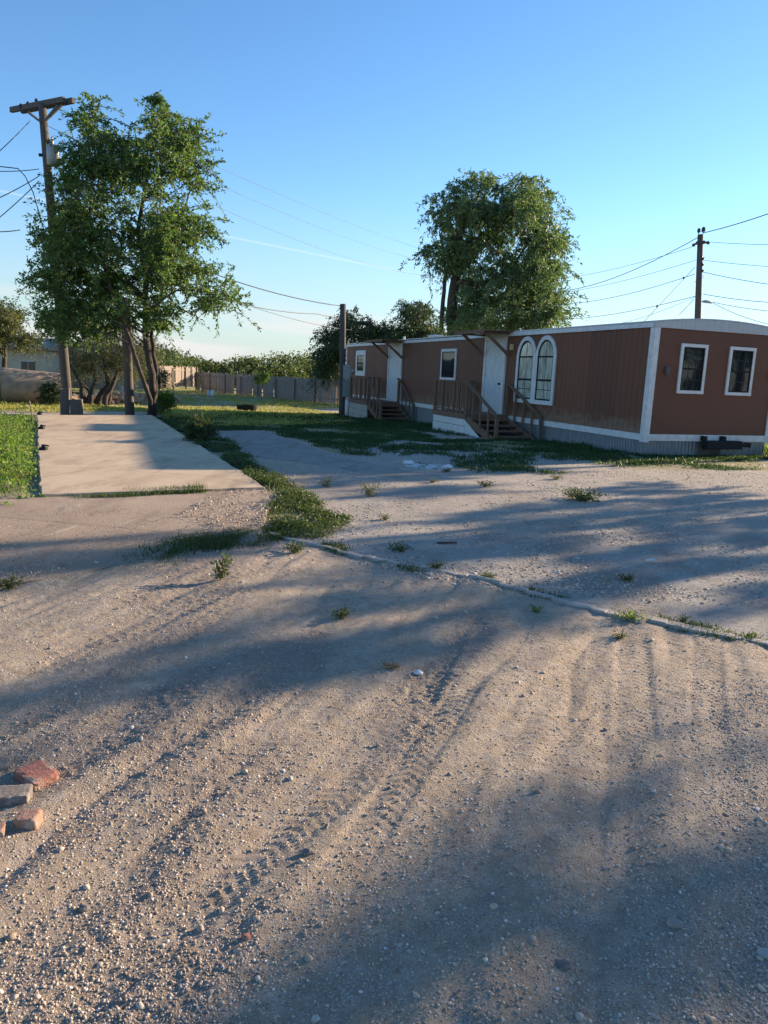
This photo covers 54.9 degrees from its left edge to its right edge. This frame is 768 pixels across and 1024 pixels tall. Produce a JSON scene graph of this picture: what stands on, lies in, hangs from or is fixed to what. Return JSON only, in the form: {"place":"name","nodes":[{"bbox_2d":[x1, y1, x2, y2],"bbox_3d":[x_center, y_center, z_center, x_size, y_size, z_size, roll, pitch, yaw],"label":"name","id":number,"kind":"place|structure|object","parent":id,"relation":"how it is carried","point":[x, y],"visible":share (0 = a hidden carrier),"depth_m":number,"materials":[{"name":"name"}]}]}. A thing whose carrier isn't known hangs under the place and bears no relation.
{"place":"outdoors","nodes":[
{"label":"outdoors","id":0,"kind":"place"},
{"bbox_2d":[0,406,46,505],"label":"grass","id":1,"kind":"structure","parent":0,"point":[11,474],"depth_m":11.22,"materials":[{"name":"green plant"}]},
{"bbox_2d":[207,390,214,396],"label":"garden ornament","id":2,"kind":"object","parent":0,"point":[211,393],"visible":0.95,"depth_m":56.24,"materials":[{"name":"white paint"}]},
{"bbox_2d":[236,404,257,410],"bbox_3d":[-7.420,-5.625,40.084,1.174,0.361,0.680,-1,11,-17],"label":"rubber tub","id":3,"kind":"object","parent":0,"point":[244,407],"visible":0.88,"depth_m":39.81,"materials":[{"name":"black rubber"}]},
{"bbox_2d":[205,430,439,478],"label":"concrete path","id":4,"kind":"structure","parent":0,"point":[264,444],"depth_m":14.40,"materials":[{"name":"grey concrete"}]},
{"bbox_2d":[0,384,767,1023],"bbox_3d":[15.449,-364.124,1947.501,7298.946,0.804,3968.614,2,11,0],"label":"ground","id":5,"kind":"structure","parent":0,"point":[434,508],"depth_m":3.29,"materials":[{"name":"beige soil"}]},
{"bbox_2d":[0,822,7,836],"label":"brick","id":6,"kind":"object","parent":5,"relation":"on","point":[3,827],"visible":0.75,"depth_m":2.57,"materials":[{"name":"red brick"}]},
{"bbox_2d":[0,757,11,770],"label":"brick","id":7,"kind":"object","parent":5,"relation":"on","point":[5,763],"visible":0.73,"depth_m":3.01,"materials":[{"name":"grey brick"}]},
{"bbox_2d":[0,572,23,590],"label":"weed plant","id":8,"kind":"object","parent":5,"relation":"on","point":[8,583],"visible":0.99,"depth_m":5.31,"materials":[{"name":"green plant"}]},
{"bbox_2d":[0,784,32,808],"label":"brick","id":9,"kind":"object","parent":5,"relation":"on","point":[12,795],"visible":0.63,"depth_m":2.78,"materials":[{"name":"grey brick"}]},
{"bbox_2d":[0,296,51,367],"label":"shade tree","id":10,"kind":"object","parent":5,"relation":"on","point":[9,329],"visible":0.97,"depth_m":39.10,"materials":[{"name":"green plant"}]},
{"bbox_2d":[13,808,42,829],"bbox_3d":[-1.270,1.108,2.645,0.081,0.066,0.071,-1,14,-2],"label":"brick","id":11,"kind":"object","parent":5,"relation":"on","point":[30,819],"visible":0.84,"depth_m":2.62,"materials":[{"name":"brick"}]},
{"bbox_2d":[0,367,60,402],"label":"storage tank","id":12,"kind":"object","parent":5,"relation":"on","point":[19,385],"visible":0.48,"depth_m":33.36,"materials":[{"name":"metal"}]},
{"bbox_2d":[14,760,59,790],"bbox_3d":[-1.392,1.069,2.969,0.152,0.076,0.116,12,17,33],"label":"brick","id":13,"kind":"object","parent":5,"relation":"on","point":[36,774],"visible":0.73,"depth_m":2.94,"materials":[{"name":"red brick"}]},
{"bbox_2d":[0,338,74,372],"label":"house","id":14,"kind":"structure","parent":5,"relation":"on","point":[21,361],"depth_m":47.15,"materials":[{"name":"paint"}]},
{"bbox_2d":[20,360,36,370],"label":"window","id":15,"kind":"structure","parent":14,"relation":"in","point":[25,365],"depth_m":47.13,"materials":[{"name":"white paint"}]},
{"bbox_2d":[9,96,74,399],"bbox_3d":[-10.975,-7.856,24.064,1.680,10.094,3.467,-3,12,-28],"label":"utility pole","id":16,"kind":"object","parent":5,"relation":"on","point":[48,155],"visible":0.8,"depth_m":22.82,"materials":[{"name":"brown wood"}]},
{"bbox_2d":[0,121,29,150],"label":"power line","id":17,"kind":"object","parent":16,"relation":"attached to","point":[15,135],"visible":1,"depth_m":21.47,"materials":[{"name":"metal"}]},
{"bbox_2d":[0,181,38,216],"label":"power line","id":18,"kind":"object","parent":16,"relation":"attached to","point":[18,200],"visible":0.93,"depth_m":21.12,"materials":[{"name":"metal"}]},
{"bbox_2d":[0,176,38,197],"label":"power line","id":19,"kind":"object","parent":16,"relation":"attached to","point":[20,187],"visible":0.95,"depth_m":21.20,"materials":[{"name":"metal"}]},
{"bbox_2d":[0,166,43,228],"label":"power line","id":20,"kind":"object","parent":16,"relation":"attached to","point":[29,185],"visible":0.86,"depth_m":22.80,"materials":[{"name":"metal"}]},
{"bbox_2d":[88,252,310,313],"bbox_3d":[-6.806,-9.675,32.832,0.034,0.706,20.808,5,11,16],"label":"power line","id":21,"kind":"object","parent":16,"relation":"attached to","point":[247,305],"visible":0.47,"depth_m":36.46,"materials":[{"name":"metal"}]},
{"bbox_2d":[66,225,348,329],"bbox_3d":[-5.965,-9.951,33.790,0.023,1.766,23.398,6,11,20],"label":"power line","id":22,"kind":"object","parent":16,"relation":"attached to","point":[270,312],"visible":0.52,"depth_m":36.68,"materials":[{"name":"metal"}]},
{"bbox_2d":[46,125,437,276],"bbox_3d":[-0.419,-18.615,51.452,0.013,4.171,62.918,6,11,17],"label":"power line","id":23,"kind":"object","parent":16,"relation":"attached to","point":[251,221],"visible":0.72,"depth_m":35.79,"materials":[{"name":"metal"}]},
{"bbox_2d":[61,112,429,262],"bbox_3d":[-0.196,-19.269,51.327,0.013,4.280,62.774,6,11,17],"label":"power line","id":24,"kind":"object","parent":16,"relation":"attached to","point":[284,213],"visible":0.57,"depth_m":37.53,"materials":[{"name":"metal"}]},
{"bbox_2d":[76,102,435,253],"bbox_3d":[0.005,-19.724,51.240,0.013,4.583,62.645,6,11,16],"label":"power line","id":25,"kind":"object","parent":16,"relation":"attached to","point":[275,192],"visible":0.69,"depth_m":36.51,"materials":[{"name":"metal"}]},
{"bbox_2d":[34,380,60,405],"bbox_3d":[-14.267,-4.893,31.723,1.328,1.489,1.336,13,15,43],"label":"bush","id":26,"kind":"object","parent":5,"relation":"on","point":[48,395],"visible":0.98,"depth_m":31.49,"materials":[{"name":"green plant"}]},
{"bbox_2d":[60,388,69,414],"bbox_3d":[-10.528,-3.489,24.441,0.268,1.215,0.268,1,11,-14],"label":"wooden post","id":27,"kind":"object","parent":5,"relation":"on","point":[65,401],"visible":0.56,"depth_m":24.30,"materials":[{"name":"wood"}]},
{"bbox_2d":[70,398,82,414],"bbox_3d":[-10.167,-3.309,24.482,0.367,0.876,0.317,0,11,-14],"label":"wooden post","id":28,"kind":"object","parent":5,"relation":"on","point":[76,406],"visible":0.55,"depth_m":24.32,"materials":[{"name":"wood"}]},
{"bbox_2d":[79,904,89,911],"bbox_3d":[-0.920,1.215,2.268,0.034,0.021,0.028,2,11,0],"label":"rock","id":29,"kind":"object","parent":5,"relation":"on","point":[84,908],"visible":1,"depth_m":2.26,"materials":[{"name":"beige stone"}]},
{"bbox_2d":[69,341,144,389],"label":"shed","id":30,"kind":"structure","parent":5,"relation":"on","point":[88,383],"depth_m":51.06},
{"bbox_2d":[50,322,168,405],"bbox_3d":[-12.536,-6.784,33.577,6.340,3.954,5.572,2,11,0],"label":"mesquite tree","id":31,"kind":"object","parent":5,"relation":"on","point":[113,363],"visible":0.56,"depth_m":33.11,"materials":[{"name":"green plant"}]},
{"bbox_2d":[72,391,182,403],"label":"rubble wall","id":32,"kind":"structure","parent":5,"relation":"on","point":[117,397],"depth_m":41.64,"materials":[{"name":"grey stone"}]},
{"bbox_2d":[121,297,134,414],"bbox_3d":[-8.439,-4.738,24.229,0.394,4.201,3.237,-1,11,-17],"label":"wooden pole","id":33,"kind":"object","parent":5,"relation":"on","point":[127,389],"visible":0.76,"depth_m":24.32,"materials":[{"name":"brown wood"}]},
{"bbox_2d":[0,490,270,585],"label":"concrete apron","id":34,"kind":"object","parent":5,"relation":"on","point":[171,504],"visible":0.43,"depth_m":7.49,"materials":[{"name":"beige concrete"}]},
{"bbox_2d":[64,481,211,498],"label":"grass","id":35,"kind":"structure","parent":34,"relation":"on","point":[156,491],"depth_m":9.29,"materials":[{"name":"green plant"}]},
{"bbox_2d":[14,90,261,415],"bbox_3d":[-8.137,-7.660,23.365,8.105,10.474,6.409,10,13,35],"label":"elm tree","id":36,"kind":"object","parent":5,"relation":"on","point":[85,313],"visible":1,"depth_m":22.19,"materials":[{"name":"green plant"}]},
{"bbox_2d":[36,415,264,496],"bbox_3d":[-5.729,-1.365,15.773,3.221,0.470,14.354,-2,12,-24],"label":"concrete pad","id":37,"kind":"object","parent":5,"relation":"on","point":[93,454],"visible":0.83,"depth_m":12.19,"materials":[{"name":"beige concrete"}]},
{"bbox_2d":[39,444,48,449],"bbox_3d":[-5.949,-1.136,12.959,0.152,0.102,0.100,2,11,0],"label":"anchor stub","id":38,"kind":"object","parent":37,"relation":"on","point":[42,447],"visible":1,"depth_m":12.92,"materials":[{"name":"black metal"}]},
{"bbox_2d":[145,368,172,391],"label":"bush","id":39,"kind":"object","parent":5,"relation":"on","point":[161,383],"visible":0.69,"depth_m":55.53,"materials":[{"name":"green plant"}]},
{"bbox_2d":[157,389,181,414],"bbox_3d":[-8.300,-4.123,27.970,1.087,1.136,1.130,5,11,14],"label":"bush","id":40,"kind":"object","parent":5,"relation":"on","point":[166,400],"visible":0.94,"depth_m":27.78,"materials":[{"name":"green plant"}]},
{"bbox_2d":[0,387,353,426],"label":"grass","id":41,"kind":"structure","parent":5,"relation":"on","point":[176,412],"depth_m":33.34,"materials":[{"name":"green plant"}]},
{"bbox_2d":[158,365,197,389],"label":"wooden fence","id":42,"kind":"object","parent":5,"relation":"on","point":[190,376],"visible":0.8,"depth_m":64.34,"materials":[{"name":"brown wood"}]},
{"bbox_2d":[18,333,345,387],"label":"tree line","id":43,"kind":"object","parent":5,"relation":"on","point":[292,368],"visible":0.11,"depth_m":92.94,"materials":[{"name":"green plant"}]},
{"bbox_2d":[76,523,307,574],"bbox_3d":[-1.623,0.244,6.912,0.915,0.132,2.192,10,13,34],"label":"grass","id":44,"kind":"structure","parent":5,"relation":"on","point":[210,542],"depth_m":6.85,"materials":[{"name":"green plant"}]},
{"bbox_2d":[179,410,218,441],"bbox_3d":[-3.900,-1.727,15.714,0.978,0.914,0.790,12,14,40],"label":"bush","id":45,"kind":"object","parent":5,"relation":"on","point":[200,429],"visible":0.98,"depth_m":15.55,"materials":[{"name":"green plant"}]},
{"bbox_2d":[209,552,233,579],"bbox_3d":[-1.242,0.419,5.673,0.165,0.237,0.186,-5,13,-35],"label":"weed plant","id":46,"kind":"object","parent":5,"relation":"on","point":[221,570],"visible":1,"depth_m":5.68,"materials":[{"name":"green plant"}]},
{"bbox_2d":[242,933,250,939],"bbox_3d":[-0.403,1.244,2.167,0.028,0.016,0.022,2,11,0],"label":"rock","id":47,"kind":"object","parent":5,"relation":"on","point":[246,936],"visible":1,"depth_m":2.16,"materials":[{"name":"stone"}]},
{"bbox_2d":[163,416,356,540],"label":"grass","id":48,"kind":"structure","parent":5,"relation":"on","point":[275,482],"depth_m":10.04,"materials":[{"name":"green plant"}]},
{"bbox_2d":[253,370,271,399],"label":"bush","id":49,"kind":"object","parent":5,"relation":"on","point":[264,378],"visible":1,"depth_m":45.03,"materials":[{"name":"green plant"}]},
{"bbox_2d":[195,372,345,403],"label":"wooden fence","id":50,"kind":"object","parent":5,"relation":"on","point":[283,387],"visible":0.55,"depth_m":58.50,"materials":[{"name":"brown wood"}]},
{"bbox_2d":[282,538,307,553],"bbox_3d":[-0.802,0.324,6.723,0.251,0.146,0.249,-1,11,-16],"label":"weed plant","id":51,"kind":"object","parent":5,"relation":"on","point":[294,548],"visible":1,"depth_m":6.74,"materials":[{"name":"green plant"}]},
{"bbox_2d":[302,847,313,855],"bbox_3d":[-0.260,1.168,2.541,0.042,0.025,0.033,2,11,0],"label":"rock","id":52,"kind":"object","parent":5,"relation":"on","point":[307,851],"visible":1,"depth_m":2.53,"materials":[{"name":"grey stone"}]},
{"bbox_2d":[316,475,335,486],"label":"weed plant","id":53,"kind":"object","parent":5,"relation":"on","point":[326,484],"visible":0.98,"depth_m":10.62,"materials":[{"name":"green plant"}]},
{"bbox_2d":[331,604,354,618],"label":"weed plant","id":54,"kind":"object","parent":5,"relation":"on","point":[342,613],"visible":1,"depth_m":4.97,"materials":[{"name":"green plant"}]},
{"bbox_2d":[339,304,355,415],"bbox_3d":[-1.744,-6.823,34.291,0.868,5.460,0.435,9,12,30],"label":"service pole","id":55,"kind":"object","parent":5,"relation":"on","point":[346,371],"visible":0.87,"depth_m":34.27,"materials":[{"name":"brown wood"}]},
{"bbox_2d":[60,205,340,305],"bbox_3d":[-5.919,-9.433,28.345,0.038,1.773,13.728,10,13,35],"label":"power line","id":56,"kind":"object","parent":55,"relation":"attached to","point":[267,290],"visible":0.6,"depth_m":30.48,"materials":[{"name":"metal"}]},
{"bbox_2d":[358,481,381,496],"bbox_3d":[-0.190,-0.303,9.915,0.327,0.232,0.354,2,11,0],"label":"weed plant","id":57,"kind":"object","parent":5,"relation":"on","point":[368,490],"visible":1,"depth_m":9.94,"materials":[{"name":"green plant"}]},
{"bbox_2d":[301,299,450,392],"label":"shade tree","id":58,"kind":"object","parent":5,"relation":"on","point":[418,315],"visible":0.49,"depth_m":52.37,"materials":[{"name":"green plant"}]},
{"bbox_2d":[349,376,414,420],"bbox_3d":[-0.193,-4.857,32.207,1.535,1.970,4.475,-1,11,-20],"label":"wooden porch","id":59,"kind":"object","parent":5,"relation":"on","point":[369,407],"visible":0.93,"depth_m":31.93,"materials":[{"name":"brown wood"}]},
{"bbox_2d":[380,513,392,519],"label":"weed plant","id":60,"kind":"object","parent":5,"relation":"on","point":[384,517],"visible":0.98,"depth_m":8.42,"materials":[{"name":"green plant"}]},
{"bbox_2d":[378,659,402,669],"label":"weed plant","id":61,"kind":"object","parent":5,"relation":"on","point":[393,666],"visible":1,"depth_m":4.14,"materials":[{"name":"green plant"}]},
{"bbox_2d":[387,540,410,552],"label":"weed plant","id":62,"kind":"object","parent":5,"relation":"on","point":[399,548],"visible":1,"depth_m":6.94,"materials":[{"name":"green plant"}]},
{"bbox_2d":[403,460,413,464],"bbox_3d":[0.452,-0.909,13.754,0.200,0.109,0.155,6,11,20],"label":"rock","id":63,"kind":"object","parent":5,"relation":"on","point":[409,462],"visible":0.81,"depth_m":13.71,"materials":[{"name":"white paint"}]},
{"bbox_2d":[405,463,447,469],"bbox_3d":[0.817,-0.829,13.455,0.962,0.055,0.803,2,11,0],"label":"debris sheet","id":64,"kind":"object","parent":5,"relation":"on","point":[427,466],"visible":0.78,"depth_m":13.40,"materials":[{"name":"plastic"}]},
{"bbox_2d":[426,559,445,568],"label":"weed plant","id":65,"kind":"object","parent":5,"relation":"on","point":[437,566],"visible":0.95,"depth_m":6.31,"materials":[{"name":"green plant"}]},
{"bbox_2d":[474,480,494,486],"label":"weed plant","id":66,"kind":"object","parent":5,"relation":"on","point":[484,484],"visible":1,"depth_m":11.26,"materials":[{"name":"green plant"}]},
{"bbox_2d":[432,379,542,439],"bbox_3d":[3.096,-3.149,23.204,1.535,1.880,4.645,-1,11,-20],"label":"wooden porch","id":67,"kind":"object","parent":5,"relation":"on","point":[457,419],"visible":0.94,"depth_m":22.93,"materials":[{"name":"brown wood"}]},
{"bbox_2d":[479,570,503,578],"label":"weed plant","id":68,"kind":"object","parent":5,"relation":"on","point":[487,575],"visible":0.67,"depth_m":6.02,"materials":[{"name":"green plant"}]},
{"bbox_2d":[398,167,589,335],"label":"willow tree","id":69,"kind":"object","parent":5,"relation":"on","point":[519,299],"visible":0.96,"depth_m":65.36,"materials":[{"name":"green plant"}]},
{"bbox_2d":[374,436,642,474],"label":"grass","id":70,"kind":"structure","parent":5,"relation":"on","point":[510,465],"depth_m":15.83,"materials":[{"name":"green plant"}]},
{"bbox_2d":[268,532,767,647],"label":"concrete edging","id":71,"kind":"object","parent":5,"relation":"on","point":[657,620],"visible":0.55,"depth_m":5.59,"materials":[{"name":"grey concrete"}]},
{"bbox_2d":[529,604,543,612],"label":"weed plant","id":72,"kind":"object","parent":5,"relation":"on","point":[536,610],"visible":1,"depth_m":5.32,"materials":[{"name":"green plant"}]},
{"bbox_2d":[316,540,767,645],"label":"grass","id":73,"kind":"structure","parent":5,"relation":"on","point":[692,623],"depth_m":5.31,"materials":[{"name":"green plant"}]},
{"bbox_2d":[549,474,563,479],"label":"weed plant","id":74,"kind":"object","parent":5,"relation":"on","point":[554,477],"visible":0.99,"depth_m":12.54,"materials":[{"name":"green plant"}]},
{"bbox_2d":[346,318,767,455],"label":"mobile home","id":75,"kind":"object","parent":5,"relation":"on","point":[690,386],"visible":0.62,"depth_m":18.58,"materials":[{"name":"brown paint"}]},
{"bbox_2d":[355,350,365,375],"bbox_3d":[-1.179,-7.464,37.094,0.043,1.240,1.550,-1,11,-20],"label":"window","id":76,"kind":"structure","parent":75,"relation":"in","point":[360,367],"depth_m":37.02,"materials":[{"name":"white paint"}]},
{"bbox_2d":[386,343,402,403],"bbox_3d":[0.437,-6.113,32.634,0.098,2.550,1.680,-1,11,-20],"label":"door","id":77,"kind":"structure","parent":75,"relation":"in","point":[394,368],"depth_m":32.66,"materials":[{"name":"paint"}]},
{"bbox_2d":[439,349,456,379],"bbox_3d":[2.374,-5.454,27.382,0.043,1.140,1.340,-1,11,-20],"label":"window","id":78,"kind":"structure","parent":75,"relation":"in","point":[448,363],"depth_m":27.38,"materials":[{"name":"glass"}]},
{"bbox_2d":[481,336,507,413],"bbox_3d":[3.553,-4.405,24.110,0.098,2.530,1.450,-1,11,-20],"label":"door","id":79,"kind":"structure","parent":75,"relation":"in","point":[494,364],"depth_m":24.05,"materials":[{"name":"paint"}]},
{"bbox_2d":[513,336,535,403],"bbox_3d":[4.251,-4.276,22.255,0.045,1.960,1.088,-1,11,-20],"label":"window","id":80,"kind":"structure","parent":75,"relation":"in","point":[526,353],"depth_m":22.25,"materials":[{"name":"glass"}]},
{"bbox_2d":[532,335,556,405],"bbox_3d":[4.621,-4.073,21.258,0.043,1.960,1.080,-1,11,-20],"label":"window","id":81,"kind":"structure","parent":75,"relation":"in","point":[546,352],"depth_m":21.25,"materials":[{"name":"glass"}]},
{"bbox_2d":[676,343,708,393],"bbox_3d":[7.269,-3.368,17.440,0.780,1.150,0.043,-1,11,-20],"label":"window","id":82,"kind":"structure","parent":75,"relation":"in","point":[693,357],"depth_m":17.45,"materials":[{"name":"glass"}]},
{"bbox_2d":[724,346,756,395],"bbox_3d":[8.644,-3.404,17.939,0.800,1.150,0.043,-1,11,-20],"label":"window","id":83,"kind":"structure","parent":75,"relation":"in","point":[741,361],"depth_m":17.95,"materials":[{"name":"glass"}]},
{"bbox_2d":[556,959,571,969],"bbox_3d":[0.508,1.277,2.088,0.042,0.023,0.030,2,11,0],"label":"rock","id":84,"kind":"object","parent":5,"relation":"on","point":[563,964],"visible":1,"depth_m":2.08,"materials":[{"name":"grey stone"}]},
{"bbox_2d":[551,486,610,502],"bbox_3d":[2.744,-0.232,10.444,0.815,0.255,0.772,10,13,36],"label":"weed plant","id":85,"kind":"object","parent":5,"relation":"on","point":[577,495],"visible":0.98,"depth_m":10.42,"materials":[{"name":"green plant"}]},
{"bbox_2d":[611,628,627,639],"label":"weed plant","id":86,"kind":"object","parent":5,"relation":"on","point":[621,636],"visible":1,"depth_m":4.86,"materials":[{"name":"green plant"}]},
{"bbox_2d":[616,573,640,580],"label":"weed plant","id":87,"kind":"object","parent":5,"relation":"on","point":[627,577],"visible":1,"depth_m":6.29,"materials":[{"name":"green plant"}]},
{"bbox_2d":[609,606,649,621],"bbox_3d":[1.735,0.733,5.252,0.296,0.099,0.236,2,11,0],"label":"weed plant","id":88,"kind":"object","parent":5,"relation":"on","point":[630,615],"visible":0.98,"depth_m":5.23,"materials":[{"name":"green plant"}]},
{"bbox_2d":[666,917,683,928],"bbox_3d":[0.877,1.242,2.236,0.053,0.028,0.041,2,11,0],"label":"rock","id":89,"kind":"object","parent":5,"relation":"on","point":[674,923],"visible":1,"depth_m":2.22,"materials":[{"name":"stone"}]},
{"bbox_2d":[675,614,691,622],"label":"weed plant","id":90,"kind":"object","parent":5,"relation":"on","point":[683,617],"visible":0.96,"depth_m":5.24,"materials":[{"name":"green plant"}]},
{"bbox_2d":[692,227,711,318],"bbox_3d":[16.313,-9.659,38.710,1.434,9.942,0.461,2,11,0],"label":"utility pole","id":91,"kind":"object","parent":5,"relation":"on","point":[700,242],"visible":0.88,"depth_m":38.14,"materials":[{"name":"brown wood"}]},
{"bbox_2d":[550,247,690,279],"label":"power line","id":92,"kind":"object","parent":91,"relation":"attached to","point":[624,266],"visible":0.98,"depth_m":45.91,"materials":[{"name":"metal"}]},
{"bbox_2d":[549,274,693,304],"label":"power line","id":93,"kind":"object","parent":91,"relation":"attached to","point":[621,295],"visible":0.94,"depth_m":46.50,"materials":[{"name":"metal"}]},
{"bbox_2d":[550,296,694,319],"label":"power line","id":94,"kind":"object","parent":91,"relation":"attached to","point":[627,311],"visible":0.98,"depth_m":46.30,"materials":[{"name":"metal"}]},
{"bbox_2d":[550,260,694,293],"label":"power line","id":95,"kind":"object","parent":91,"relation":"attached to","point":[628,279],"visible":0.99,"depth_m":46.10,"materials":[{"name":"metal"}]},
{"bbox_2d":[555,238,696,291],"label":"power line","id":96,"kind":"object","parent":91,"relation":"attached to","point":[632,270],"visible":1,"depth_m":45.45,"materials":[{"name":"metal"}]},
{"bbox_2d":[704,272,765,283],"bbox_3d":[17.497,-10.461,33.508,0.028,2.007,10.242,0,11,-12],"label":"power line","id":97,"kind":"object","parent":91,"relation":"attached to","point":[734,278],"visible":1,"depth_m":35.65,"materials":[{"name":"metal"}]},
{"bbox_2d":[704,214,767,232],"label":"power line","id":98,"kind":"object","parent":91,"relation":"attached to","point":[736,224],"visible":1,"depth_m":33.85,"materials":[{"name":"metal"}]},
{"bbox_2d":[756,947,767,958],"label":"rock","id":99,"kind":"object","parent":5,"relation":"on","point":[762,952],"visible":1,"depth_m":2.17,"materials":[{"name":"stone"}]},
{"bbox_2d":[0,0,767,365],"label":"sky","id":100,"kind":"structure","parent":0,"point":[649,118],"materials":[{"name":"blue"}]},
{"bbox_2d":[100,444,767,606],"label":"gravel","id":101,"kind":"structure","parent":0,"point":[496,577],"depth_m":7.82,"materials":[{"name":"beige gravel"}]},
{"bbox_2d":[156,412,767,471],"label":"grass","id":102,"kind":"structure","parent":0,"point":[362,439],"depth_m":19.14,"materials":[{"name":"green plant"}]},
{"bbox_2d":[626,452,767,459],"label":"grass","id":103,"kind":"structure","parent":0,"point":[713,456],"depth_m":17.44,"materials":[{"name":"green plant"}]},
{"bbox_2d":[763,444,767,455],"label":"grass","id":104,"kind":"structure","parent":0,"point":[765,449],"depth_m":19.62,"materials":[{"name":"green plant"}]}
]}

